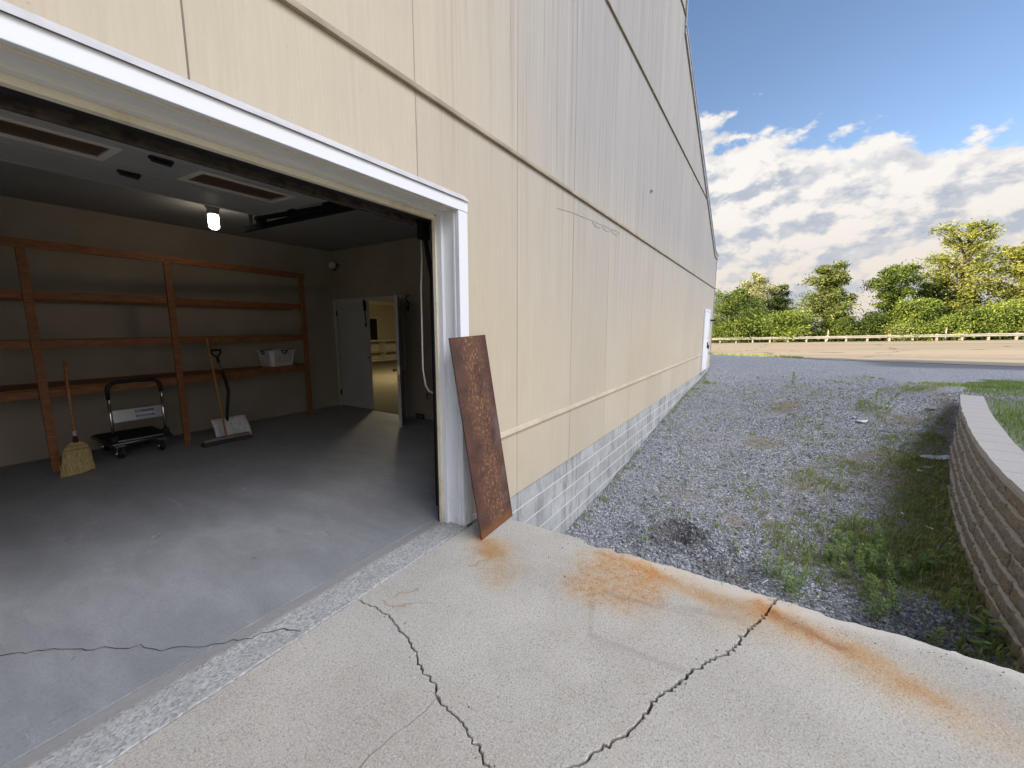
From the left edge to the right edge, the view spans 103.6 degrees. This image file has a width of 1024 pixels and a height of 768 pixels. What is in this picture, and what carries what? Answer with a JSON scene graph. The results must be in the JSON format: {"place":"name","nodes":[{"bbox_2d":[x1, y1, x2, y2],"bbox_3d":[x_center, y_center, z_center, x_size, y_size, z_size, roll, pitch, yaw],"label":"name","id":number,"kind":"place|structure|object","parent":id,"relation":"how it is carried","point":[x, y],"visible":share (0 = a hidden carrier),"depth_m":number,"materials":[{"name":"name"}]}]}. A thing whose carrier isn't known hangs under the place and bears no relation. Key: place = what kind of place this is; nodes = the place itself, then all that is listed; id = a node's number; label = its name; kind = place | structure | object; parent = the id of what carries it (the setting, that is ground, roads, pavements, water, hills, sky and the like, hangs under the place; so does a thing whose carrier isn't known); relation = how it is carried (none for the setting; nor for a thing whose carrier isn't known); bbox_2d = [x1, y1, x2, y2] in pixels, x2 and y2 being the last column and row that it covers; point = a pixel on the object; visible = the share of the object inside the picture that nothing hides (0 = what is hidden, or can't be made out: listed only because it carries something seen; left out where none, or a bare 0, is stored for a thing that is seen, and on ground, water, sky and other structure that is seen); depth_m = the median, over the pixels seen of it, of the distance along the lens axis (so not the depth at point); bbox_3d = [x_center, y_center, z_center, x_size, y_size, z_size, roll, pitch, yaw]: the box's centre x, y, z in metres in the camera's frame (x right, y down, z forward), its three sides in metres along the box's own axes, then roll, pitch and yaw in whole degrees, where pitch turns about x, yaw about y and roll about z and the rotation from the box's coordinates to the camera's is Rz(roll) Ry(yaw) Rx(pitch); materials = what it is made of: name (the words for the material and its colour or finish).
{"place":"outdoors","nodes":[
{"label":"outdoors","id":0,"kind":"place"},
{"bbox_2d":[0,405,437,767],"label":"garage floor","id":1,"kind":"structure","parent":0,"point":[106,601],"depth_m":3.04,"materials":[{"name":"concrete"}]},
{"bbox_2d":[59,358,95,477],"bbox_3d":[-4.897,0.356,4.430,0.368,1.254,0.282,5,10,32],"label":"corn broom","id":2,"kind":"object","parent":1,"relation":"on","point":[77,457],"visible":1,"depth_m":4.46,"materials":[{"name":"plant"}]},
{"bbox_2d":[90,378,172,458],"bbox_3d":[-4.952,0.391,5.213,0.800,0.965,0.638,5,10,32],"label":"platform cart","id":3,"kind":"object","parent":1,"relation":"on","point":[116,439],"visible":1,"depth_m":5.08,"materials":[{"name":"metal"}]},
{"bbox_2d":[0,236,312,471],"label":"wooden shelving","id":4,"kind":"object","parent":1,"relation":"on","point":[43,389],"visible":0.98,"depth_m":5.02,"materials":[{"name":"brown wood"}]},
{"bbox_2d":[256,349,295,366],"bbox_3d":[-4.063,-0.457,6.963,0.401,0.275,0.531,3,9,22],"label":"laundry basket","id":5,"kind":"object","parent":4,"relation":"on","point":[277,357],"visible":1,"depth_m":6.83,"materials":[{"name":"white plastic"}]},
{"bbox_2d":[201,338,253,447],"bbox_3d":[-4.084,0.086,5.614,0.377,1.450,0.605,5,10,32],"label":"push broom","id":6,"kind":"object","parent":1,"relation":"on","point":[226,438],"visible":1,"depth_m":5.60,"materials":[{"name":"brown wood"}]},
{"bbox_2d":[210,349,251,437],"bbox_3d":[-4.102,0.136,5.812,0.191,1.281,0.461,7,10,38],"label":"snow shovel","id":7,"kind":"object","parent":1,"relation":"on","point":[237,424],"visible":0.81,"depth_m":5.85,"materials":[{"name":"white plastic"}]},
{"bbox_2d":[4,518,466,767],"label":"threshold slab","id":8,"kind":"structure","parent":0,"point":[107,736],"depth_m":1.91,"materials":[{"name":"grey concrete"}]},
{"bbox_2d":[564,337,1023,668],"bbox_3d":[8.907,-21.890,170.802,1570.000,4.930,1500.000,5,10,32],"label":"ground","id":9,"kind":"structure","parent":0,"point":[764,368],"depth_m":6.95,"materials":[{"name":"grey gravel"}]},
{"bbox_2d":[0,0,718,533],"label":"commercial building","id":10,"kind":"structure","parent":9,"relation":"on","point":[538,166],"depth_m":4.59,"materials":[{"name":"beige metal"}]},
{"bbox_2d":[205,205,219,229],"bbox_3d":[-3.630,-2.023,4.897,0.148,0.284,0.148,5,10,32],"label":"ceiling lamp","id":11,"kind":"object","parent":10,"relation":"attached to","point":[213,218],"visible":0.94,"depth_m":4.86,"materials":[{"name":"grey metal"}]},
{"bbox_2d":[0,93,437,505],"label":"garage door","id":12,"kind":"structure","parent":10,"relation":"attached to","point":[36,136],"depth_m":2.91,"materials":[{"name":"metal"}]},
{"bbox_2d":[0,138,287,215],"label":"door section","id":13,"kind":"structure","parent":12,"relation":"in","point":[12,152],"depth_m":3.27,"materials":[{"name":"white metal"}]},
{"bbox_2d":[0,109,325,208],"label":"door section","id":14,"kind":"structure","parent":12,"relation":"in","point":[14,127],"depth_m":2.82,"materials":[{"name":"white metal"}]},
{"bbox_2d":[327,261,336,269],"bbox_3d":[-3.454,-2.279,7.781,0.163,0.163,0.291,-2,8,-12],"label":"flood lamp","id":15,"kind":"object","parent":10,"relation":"attached to","point":[331,265],"visible":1,"depth_m":7.65,"materials":[{"name":"grey metal"}]},
{"bbox_2d":[336,299,373,409],"bbox_3d":[-3.099,-0.580,7.909,0.945,2.098,0.075,5,10,32],"label":"door","id":16,"kind":"structure","parent":10,"relation":"in","point":[353,318],"depth_m":7.88,"materials":[{"name":"white metal"}]},
{"bbox_2d":[370,317,378,339],"bbox_3d":[-6.552,-2.609,18.899,0.043,1.040,0.700,5,10,32],"label":"dark window","id":17,"kind":"structure","parent":10,"relation":"attached to","point":[374,328],"depth_m":18.98,"materials":[{"name":"black glass"}]},
{"bbox_2d":[370,319,377,339],"bbox_3d":[-6.556,-2.575,18.907,0.033,0.970,0.540,5,10,32],"label":"window pane","id":18,"kind":"structure","parent":17,"relation":"in","point":[373,322],"depth_m":18.95,"materials":[{"name":"black glass"}]},
{"bbox_2d":[370,317,378,338],"bbox_3d":[-6.552,-2.609,18.899,0.043,1.040,0.700,5,10,32],"label":"window frame","id":19,"kind":"structure","parent":17,"relation":"in","point":[370,317],"depth_m":19.11,"materials":[{"name":"beige paint"}]},
{"bbox_2d":[371,339,396,361],"bbox_3d":[-6.088,-1.594,19.006,0.725,0.980,3.654,6,10,38],"label":"hall counter","id":20,"kind":"object","parent":10,"relation":"on","point":[383,350],"visible":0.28,"depth_m":19.06,"materials":[{"name":"beige paint"}]},
{"bbox_2d":[393,295,404,427],"bbox_3d":[-1.865,-0.397,6.715,0.188,2.070,0.932,-2,8,-12],"label":"door","id":21,"kind":"structure","parent":10,"relation":"in","point":[400,370],"depth_m":6.37,"materials":[{"name":"white metal"}]},
{"bbox_2d":[416,413,424,418],"bbox_3d":[-1.620,0.564,7.092,0.190,0.080,0.033,5,10,32],"label":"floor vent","id":22,"kind":"object","parent":10,"relation":"attached to","point":[420,416],"visible":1,"depth_m":7.06,"materials":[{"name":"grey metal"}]},
{"bbox_2d":[420,240,432,392],"bbox_3d":[-0.554,-0.637,3.585,0.511,1.457,0.150,-2,8,-13],"label":"pull cord","id":23,"kind":"object","parent":10,"relation":"hanging from","point":[428,390],"visible":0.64,"depth_m":3.47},
{"bbox_2d":[426,392,429,399],"bbox_3d":[-1.452,0.212,6.942,0.080,0.130,0.018,5,10,32],"label":"outlet box","id":24,"kind":"object","parent":10,"relation":"attached to","point":[427,396],"visible":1,"depth_m":6.93,"materials":[{"name":"black plastic"}]},
{"bbox_2d":[700,309,710,372],"bbox_3d":[7.096,-1.571,14.693,0.099,2.260,1.415,5,10,32],"label":"door","id":25,"kind":"structure","parent":10,"relation":"in","point":[707,313],"depth_m":14.64,"materials":[{"name":"white paint"}]},
{"bbox_2d":[104,518,1023,767],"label":"concrete apron","id":26,"kind":"object","parent":9,"relation":"on","point":[523,655],"visible":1,"depth_m":1.82,"materials":[{"name":"grey concrete"}]},
{"bbox_2d":[448,335,512,539],"bbox_3d":[-0.227,0.394,3.172,0.010,1.545,0.444,-5,6,33],"label":"steel plate","id":27,"kind":"object","parent":26,"relation":"on","point":[476,398],"visible":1,"depth_m":3.15,"materials":[{"name":"brown metal"}]},
{"bbox_2d":[194,526,1016,766],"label":"slab grit","id":28,"kind":"object","parent":26,"relation":"on","point":[682,681],"visible":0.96,"depth_m":2.01,"materials":[{"name":"grey gravel"}]},
{"bbox_2d":[712,320,763,342],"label":"shrub","id":29,"kind":"object","parent":9,"relation":"on","point":[721,329],"visible":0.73,"depth_m":55.14,"materials":[{"name":"green plant"}]},
{"bbox_2d":[712,286,782,342],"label":"leafy tree","id":30,"kind":"object","parent":9,"relation":"on","point":[735,300],"visible":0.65,"depth_m":55.97,"materials":[{"name":"green plant"}]},
{"bbox_2d":[733,318,772,342],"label":"shrub","id":31,"kind":"object","parent":9,"relation":"on","point":[757,332],"visible":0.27,"depth_m":54.96,"materials":[{"name":"green plant"}]},
{"bbox_2d":[711,353,803,357],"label":"verge grass","id":32,"kind":"structure","parent":9,"relation":"on","point":[769,355],"depth_m":23.05,"materials":[{"name":"green plant"}]},
{"bbox_2d":[737,272,783,320],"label":"leafy tree","id":33,"kind":"object","parent":9,"relation":"on","point":[759,283],"visible":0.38,"depth_m":58.00,"materials":[{"name":"green plant"}]},
{"bbox_2d":[759,549,776,572],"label":"tall weed","id":34,"kind":"object","parent":9,"relation":"on","point":[767,553],"visible":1,"depth_m":4.13,"materials":[{"name":"green plant"}]},
{"bbox_2d":[772,555,789,577],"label":"tall weed","id":35,"kind":"object","parent":9,"relation":"on","point":[782,565],"visible":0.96,"depth_m":4.04,"materials":[{"name":"green plant"}]},
{"bbox_2d":[762,284,800,315],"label":"leafy tree","id":36,"kind":"object","parent":9,"relation":"on","point":[777,298],"visible":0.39,"depth_m":57.61,"materials":[{"name":"green plant"}]},
{"bbox_2d":[743,309,826,341],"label":"shrub","id":37,"kind":"object","parent":9,"relation":"on","point":[784,321],"visible":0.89,"depth_m":51.57,"materials":[{"name":"green plant"}]},
{"bbox_2d":[777,562,795,587],"bbox_3d":[2.609,1.839,3.821,0.143,0.279,0.158,-7,11,-40],"label":"tall weed","id":38,"kind":"object","parent":9,"relation":"on","point":[790,567],"visible":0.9,"depth_m":3.83,"materials":[{"name":"green plant"}]},
{"bbox_2d":[784,575,798,595],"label":"tall weed","id":39,"kind":"object","parent":9,"relation":"on","point":[791,580],"visible":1,"depth_m":3.75,"materials":[{"name":"green plant"}]},
{"bbox_2d":[569,373,1023,673],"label":"ground weeds","id":40,"kind":"object","parent":9,"relation":"on","point":[935,539],"visible":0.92,"depth_m":4.86,"materials":[{"name":"green plant"}]},
{"bbox_2d":[779,324,819,341],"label":"shrub","id":41,"kind":"object","parent":9,"relation":"on","point":[804,335],"visible":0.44,"depth_m":51.02,"materials":[{"name":"green plant"}]},
{"bbox_2d":[794,567,808,588],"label":"tall weed","id":42,"kind":"object","parent":9,"relation":"on","point":[803,575],"visible":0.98,"depth_m":3.85,"materials":[{"name":"green plant"}]},
{"bbox_2d":[791,294,830,341],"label":"leafy tree","id":43,"kind":"object","parent":9,"relation":"on","point":[795,305],"visible":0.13,"depth_m":54.13,"materials":[{"name":"green plant"}]},
{"bbox_2d":[792,260,866,340],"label":"leafy tree","id":44,"kind":"object","parent":9,"relation":"on","point":[829,283],"visible":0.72,"depth_m":50.65,"materials":[{"name":"green plant"}]},
{"bbox_2d":[823,542,836,561],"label":"tall weed","id":45,"kind":"object","parent":9,"relation":"on","point":[828,546],"visible":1,"depth_m":4.22,"materials":[{"name":"green plant"}]},
{"bbox_2d":[824,550,839,562],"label":"tall weed","id":46,"kind":"object","parent":9,"relation":"on","point":[835,552],"visible":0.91,"depth_m":4.22,"materials":[{"name":"green plant"}]},
{"bbox_2d":[826,529,843,541],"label":"tall weed","id":47,"kind":"object","parent":9,"relation":"on","point":[836,533],"visible":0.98,"depth_m":4.55,"materials":[{"name":"green plant"}]},
{"bbox_2d":[832,539,844,559],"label":"tall weed","id":48,"kind":"object","parent":9,"relation":"on","point":[838,545],"visible":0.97,"depth_m":4.24,"materials":[{"name":"green plant"}]},
{"bbox_2d":[833,529,845,540],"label":"tall weed","id":49,"kind":"object","parent":9,"relation":"on","point":[840,537],"visible":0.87,"depth_m":4.56,"materials":[{"name":"green plant"}]},
{"bbox_2d":[808,316,876,340],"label":"shrub","id":50,"kind":"object","parent":9,"relation":"on","point":[840,327],"visible":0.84,"depth_m":49.02,"materials":[{"name":"green plant"}]},
{"bbox_2d":[835,561,850,576],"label":"tall weed","id":51,"kind":"object","parent":9,"relation":"on","point":[842,564],"visible":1,"depth_m":3.99,"materials":[{"name":"green plant"}]},
{"bbox_2d":[839,543,852,556],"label":"tall weed","id":52,"kind":"object","parent":9,"relation":"on","point":[847,549],"visible":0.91,"depth_m":4.29,"materials":[{"name":"green plant"}]},
{"bbox_2d":[842,536,852,549],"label":"tall weed","id":53,"kind":"object","parent":9,"relation":"on","point":[846,540],"visible":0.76,"depth_m":4.47,"materials":[{"name":"green plant"}]},
{"bbox_2d":[843,531,856,540],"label":"tall weed","id":54,"kind":"object","parent":9,"relation":"on","point":[849,535],"visible":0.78,"depth_m":4.59,"materials":[{"name":"green plant"}]},
{"bbox_2d":[848,510,861,522],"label":"tall weed","id":55,"kind":"object","parent":9,"relation":"on","point":[859,513],"visible":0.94,"depth_m":4.96,"materials":[{"name":"green plant"}]},
{"bbox_2d":[853,516,865,528],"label":"tall weed","id":56,"kind":"object","parent":9,"relation":"on","point":[861,520],"visible":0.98,"depth_m":4.80,"materials":[{"name":"green plant"}]},
{"bbox_2d":[852,548,867,560],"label":"tall weed","id":57,"kind":"object","parent":9,"relation":"on","point":[860,553],"visible":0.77,"depth_m":4.19,"materials":[{"name":"green plant"}]},
{"bbox_2d":[854,543,866,553],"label":"tall weed","id":58,"kind":"object","parent":9,"relation":"on","point":[861,547],"visible":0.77,"depth_m":4.31,"materials":[{"name":"green plant"}]},
{"bbox_2d":[852,555,869,576],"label":"tall weed","id":59,"kind":"object","parent":9,"relation":"on","point":[861,561],"visible":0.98,"depth_m":3.96,"materials":[{"name":"green plant"}]},
{"bbox_2d":[712,333,1023,342],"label":"guard rail","id":60,"kind":"object","parent":9,"relation":"on","point":[936,336],"visible":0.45,"depth_m":45.83,"materials":[{"name":"beige metal"}]},
{"bbox_2d":[712,331,1023,342],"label":"undergrowth","id":61,"kind":"object","parent":9,"relation":"on","point":[1007,337],"visible":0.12,"depth_m":49.18,"materials":[{"name":"green plant"}]},
{"bbox_2d":[863,547,872,560],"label":"tall weed","id":62,"kind":"object","parent":9,"relation":"on","point":[866,550],"visible":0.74,"depth_m":4.22,"materials":[{"name":"green plant"}]},
{"bbox_2d":[849,313,889,340],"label":"shrub","id":63,"kind":"object","parent":9,"relation":"on","point":[872,322],"visible":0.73,"depth_m":47.96,"materials":[{"name":"green plant"}]},
{"bbox_2d":[861,573,879,592],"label":"tall weed","id":64,"kind":"object","parent":9,"relation":"on","point":[869,576],"visible":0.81,"depth_m":3.72,"materials":[{"name":"green plant"}]},
{"bbox_2d":[864,544,876,557],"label":"tall weed","id":65,"kind":"object","parent":9,"relation":"on","point":[871,545],"visible":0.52,"depth_m":4.26,"materials":[{"name":"green plant"}]},
{"bbox_2d":[866,532,878,543],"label":"tall weed","id":66,"kind":"object","parent":9,"relation":"on","point":[873,536],"visible":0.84,"depth_m":4.47,"materials":[{"name":"green plant"}]},
{"bbox_2d":[863,590,882,620],"bbox_3d":[3.055,1.880,3.407,0.144,0.261,0.155,-4,9,-26],"label":"tall weed","id":67,"kind":"object","parent":9,"relation":"on","point":[873,604],"visible":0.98,"depth_m":3.41,"materials":[{"name":"green plant"}]},
{"bbox_2d":[864,576,881,601],"bbox_3d":[3.231,1.841,3.591,0.161,0.238,0.139,-8,11,-44],"label":"tall weed","id":68,"kind":"object","parent":9,"relation":"on","point":[877,584],"visible":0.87,"depth_m":3.59,"materials":[{"name":"green plant"}]},
{"bbox_2d":[866,553,879,571],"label":"tall weed","id":69,"kind":"object","parent":9,"relation":"on","point":[873,560],"visible":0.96,"depth_m":4.02,"materials":[{"name":"green plant"}]},
{"bbox_2d":[866,549,881,564],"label":"tall weed","id":70,"kind":"object","parent":9,"relation":"on","point":[874,554],"visible":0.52,"depth_m":4.13,"materials":[{"name":"green plant"}]},
{"bbox_2d":[867,559,882,573],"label":"tall weed","id":71,"kind":"object","parent":9,"relation":"on","point":[873,564],"visible":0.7,"depth_m":4.05,"materials":[{"name":"green plant"}]},
{"bbox_2d":[872,392,879,409],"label":"tall weed","id":72,"kind":"object","parent":9,"relation":"on","point":[876,393],"visible":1,"depth_m":8.37,"materials":[{"name":"green plant"}]},
{"bbox_2d":[874,543,884,557],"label":"tall weed","id":73,"kind":"object","parent":9,"relation":"on","point":[880,549],"visible":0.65,"depth_m":4.22,"materials":[{"name":"green plant"}]},
{"bbox_2d":[870,597,891,620],"bbox_3d":[3.103,1.887,3.384,0.147,0.242,0.163,5,10,32],"label":"tall weed","id":74,"kind":"object","parent":9,"relation":"on","point":[885,602],"visible":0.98,"depth_m":3.37,"materials":[{"name":"green plant"}]},
{"bbox_2d":[873,523,888,544],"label":"tall weed","id":75,"kind":"object","parent":9,"relation":"on","point":[878,530],"visible":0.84,"depth_m":4.45,"materials":[{"name":"green plant"}]},
{"bbox_2d":[876,552,894,573],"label":"tall weed","id":76,"kind":"object","parent":9,"relation":"on","point":[888,559],"visible":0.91,"depth_m":3.96,"materials":[{"name":"green plant"}]},
{"bbox_2d":[883,561,904,582],"bbox_3d":[3.611,1.799,3.813,0.156,0.221,0.155,0,8,2],"label":"tall weed","id":77,"kind":"object","parent":9,"relation":"on","point":[891,566],"visible":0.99,"depth_m":3.81,"materials":[{"name":"green plant"}]},
{"bbox_2d":[885,580,903,614],"bbox_3d":[3.233,1.827,3.413,0.161,0.284,0.151,-6,10,-35],"label":"tall weed","id":78,"kind":"object","parent":9,"relation":"on","point":[894,596],"visible":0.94,"depth_m":3.43,"materials":[{"name":"green plant"}]},
{"bbox_2d":[855,259,937,340],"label":"leafy tree","id":79,"kind":"object","parent":9,"relation":"on","point":[893,289],"visible":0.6,"depth_m":48.00,"materials":[{"name":"green plant"}]},
{"bbox_2d":[881,324,914,340],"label":"shrub","id":80,"kind":"object","parent":9,"relation":"on","point":[897,333],"visible":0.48,"depth_m":46.27,"materials":[{"name":"green plant"}]},
{"bbox_2d":[896,562,911,579],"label":"tall weed","id":81,"kind":"object","parent":9,"relation":"on","point":[903,567],"visible":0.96,"depth_m":3.91,"materials":[{"name":"green plant"}]},
{"bbox_2d":[896,558,913,576],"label":"tall weed","id":82,"kind":"object","parent":9,"relation":"on","point":[908,563],"visible":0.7,"depth_m":3.93,"materials":[{"name":"green plant"}]},
{"bbox_2d":[897,558,912,569],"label":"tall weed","id":83,"kind":"object","parent":9,"relation":"on","point":[904,562],"visible":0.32,"depth_m":4.03,"materials":[{"name":"green plant"}]},
{"bbox_2d":[873,297,977,340],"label":"shrub","id":84,"kind":"object","parent":9,"relation":"on","point":[919,315],"visible":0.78,"depth_m":45.60,"materials":[{"name":"green plant"}]},
{"bbox_2d":[918,547,934,564],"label":"tall weed","id":85,"kind":"object","parent":9,"relation":"on","point":[929,550],"visible":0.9,"depth_m":4.09,"materials":[{"name":"green plant"}]},
{"bbox_2d":[919,556,939,564],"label":"broadleaf weed","id":86,"kind":"object","parent":9,"relation":"on","point":[927,557],"visible":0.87,"depth_m":4.06,"materials":[{"name":"green plant"}]},
{"bbox_2d":[921,626,948,649],"bbox_3d":[3.224,1.933,3.063,0.138,0.224,0.176,2,8,11],"label":"tall weed","id":87,"kind":"object","parent":9,"relation":"on","point":[941,629],"visible":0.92,"depth_m":3.06,"materials":[{"name":"green plant"}]},
{"bbox_2d":[920,455,949,459],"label":"litter","id":88,"kind":"object","parent":9,"relation":"on","point":[943,457],"visible":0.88,"depth_m":6.61,"materials":[{"name":"white paper"}]},
{"bbox_2d":[908,277,970,339],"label":"leafy tree","id":89,"kind":"object","parent":9,"relation":"on","point":[938,287],"visible":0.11,"depth_m":49.69,"materials":[{"name":"green plant"}]},
{"bbox_2d":[938,542,959,561],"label":"tall weed","id":90,"kind":"object","parent":9,"relation":"on","point":[948,548],"visible":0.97,"depth_m":4.14,"materials":[{"name":"green plant"}]},
{"bbox_2d":[946,586,964,607],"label":"tall weed","id":91,"kind":"object","parent":9,"relation":"on","point":[956,590],"visible":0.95,"depth_m":3.35,"materials":[{"name":"green plant"}]},
{"bbox_2d":[926,314,986,339],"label":"shrub","id":92,"kind":"object","parent":9,"relation":"on","point":[961,329],"visible":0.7,"depth_m":43.77,"materials":[{"name":"green plant"}]},
{"bbox_2d":[906,217,1023,314],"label":"leafy tree","id":93,"kind":"object","parent":9,"relation":"on","point":[957,242],"visible":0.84,"depth_m":46.38,"materials":[{"name":"green plant"}]},
{"bbox_2d":[930,291,1001,338],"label":"leafy tree","id":94,"kind":"object","parent":9,"relation":"on","point":[968,305],"visible":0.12,"depth_m":47.03,"materials":[{"name":"green plant"}]},
{"bbox_2d":[967,639,992,652],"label":"broadleaf weed","id":95,"kind":"object","parent":9,"relation":"on","point":[981,645],"visible":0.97,"depth_m":3.04,"materials":[{"name":"green plant"}]},
{"bbox_2d":[943,307,1023,339],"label":"shrub","id":96,"kind":"object","parent":9,"relation":"on","point":[978,313],"visible":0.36,"depth_m":43.63,"materials":[{"name":"green plant"}]},
{"bbox_2d":[947,394,1023,672],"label":"retaining wall","id":97,"kind":"structure","parent":9,"relation":"on","point":[986,474],"depth_m":3.91,"materials":[{"name":"concrete"}]},
{"bbox_2d":[966,608,1010,634],"bbox_3d":[3.743,1.894,3.149,0.239,0.212,0.250,5,10,32],"label":"broadleaf weed","id":98,"kind":"object","parent":9,"relation":"on","point":[990,614],"visible":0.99,"depth_m":3.15,"materials":[{"name":"green plant"}]},
{"bbox_2d":[957,379,1023,449],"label":"lawn grass","id":99,"kind":"structure","parent":9,"relation":"on","point":[1000,384],"depth_m":7.37,"materials":[{"name":"green plant"}]},
{"bbox_2d":[958,298,1023,338],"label":"shrub","id":100,"kind":"object","parent":9,"relation":"on","point":[1010,309],"visible":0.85,"depth_m":41.96,"materials":[{"name":"green plant"}]},
{"bbox_2d":[964,242,1023,321],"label":"leafy tree","id":101,"kind":"object","parent":9,"relation":"on","point":[1015,292],"visible":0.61,"depth_m":44.18,"materials":[{"name":"green plant"}]},
{"bbox_2d":[687,0,1023,325],"label":"sky","id":102,"kind":"structure","parent":0,"point":[836,130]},
{"bbox_2d":[711,340,1023,365],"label":"road","id":103,"kind":"structure","parent":0,"point":[993,352],"depth_m":30.74,"materials":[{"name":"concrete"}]}
]}

